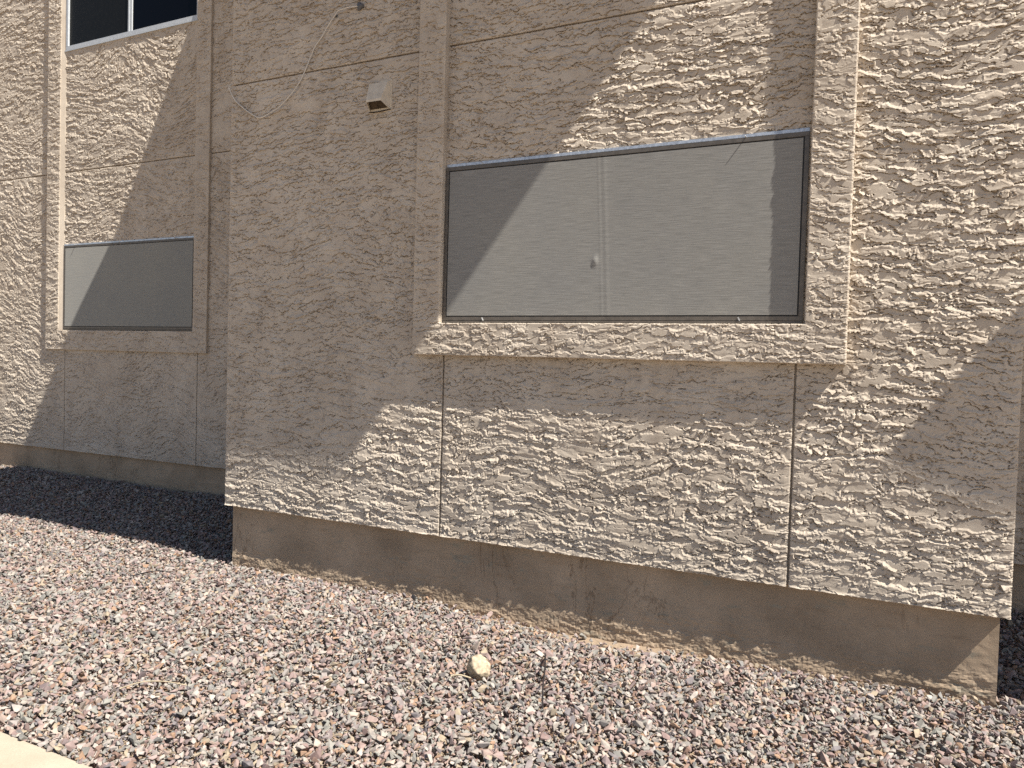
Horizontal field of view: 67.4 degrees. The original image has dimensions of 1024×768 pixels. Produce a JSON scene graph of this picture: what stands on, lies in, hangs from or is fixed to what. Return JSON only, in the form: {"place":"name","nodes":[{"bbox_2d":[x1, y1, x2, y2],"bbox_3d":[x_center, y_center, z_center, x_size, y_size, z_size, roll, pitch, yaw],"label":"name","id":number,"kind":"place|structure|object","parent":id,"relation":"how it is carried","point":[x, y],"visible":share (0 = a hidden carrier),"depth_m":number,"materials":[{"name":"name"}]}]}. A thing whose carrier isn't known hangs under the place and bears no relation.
{"place":"outdoors","nodes":[
{"label":"outdoors","id":0,"kind":"place"},
{"bbox_2d":[0,732,90,767],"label":"footpath","id":1,"kind":"structure","parent":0,"point":[15,752],"depth_m":2.91,"materials":[{"name":"concrete"}]},
{"bbox_2d":[0,464,1023,767],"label":"ground","id":2,"kind":"structure","parent":0,"point":[268,668],"depth_m":3.72,"materials":[{"name":"gravel"}]},
{"bbox_2d":[120,681,185,688],"bbox_3d":[-1.663,1.391,3.560,0.286,0.033,0.008,1,2,-13],"label":"dry stalk","id":3,"kind":"object","parent":2,"relation":"on","point":[151,681],"visible":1,"depth_m":3.56,"materials":[{"name":"plant"}]},
{"bbox_2d":[132,570,176,575],"bbox_3d":[-2.487,1.319,5.348,0.302,0.042,0.018,1,2,-12],"label":"twig","id":4,"kind":"object","parent":2,"relation":"on","point":[153,571],"visible":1,"depth_m":5.34,"materials":[{"name":"brown wood"}]},
{"bbox_2d":[451,674,470,678],"bbox_3d":[-0.248,1.417,3.724,0.101,0.020,0.009,2,2,12],"label":"dry stalk","id":5,"kind":"object","parent":2,"relation":"on","point":[460,675],"visible":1,"depth_m":3.72,"materials":[{"name":"plant"}]},
{"bbox_2d":[466,654,490,680],"bbox_3d":[-0.160,1.395,3.775,0.114,0.123,0.098,1,2,-22],"label":"cobble","id":6,"kind":"object","parent":2,"relation":"on","point":[478,667],"visible":0.99,"depth_m":3.74,"materials":[{"name":"beige stone"}]},
{"bbox_2d":[0,0,1023,707],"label":"stucco house","id":7,"kind":"structure","parent":2,"relation":"on","point":[688,326],"depth_m":4.53,"materials":[{"name":"paint"}]},
{"bbox_2d":[63,236,193,330],"bbox_3d":[-4.091,-1.046,8.144,2.048,0.950,0.060,2,2,26],"label":"window","id":8,"kind":"structure","parent":7,"relation":"in","point":[140,284],"depth_m":8.10,"materials":[{"name":"grey fabric"}]},
{"bbox_2d":[65,0,197,51],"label":"window","id":9,"kind":"structure","parent":7,"relation":"in","point":[88,22],"depth_m":8.15,"materials":[{"name":"black glass"}]},
{"bbox_2d":[228,2,363,117],"bbox_3d":[-1.517,-2.234,5.425,1.205,0.674,0.135,2,2,26],"label":"cable","id":10,"kind":"object","parent":7,"relation":"attached to","point":[360,6],"visible":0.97,"depth_m":5.31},
{"bbox_2d":[442,128,809,323],"bbox_3d":[0.540,-0.845,4.390,2.147,0.992,0.066,2,2,26],"label":"window","id":11,"kind":"structure","parent":7,"relation":"in","point":[705,230],"depth_m":4.30,"materials":[{"name":"grey fabric"}]},
{"bbox_2d":[542,653,545,711],"bbox_3d":[0.157,1.437,3.767,0.012,0.060,0.739,2,2,4],"label":"stick","id":12,"kind":"object","parent":2,"relation":"on","point":[543,679],"visible":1,"depth_m":3.68,"materials":[{"name":"brown wood"}]}
]}

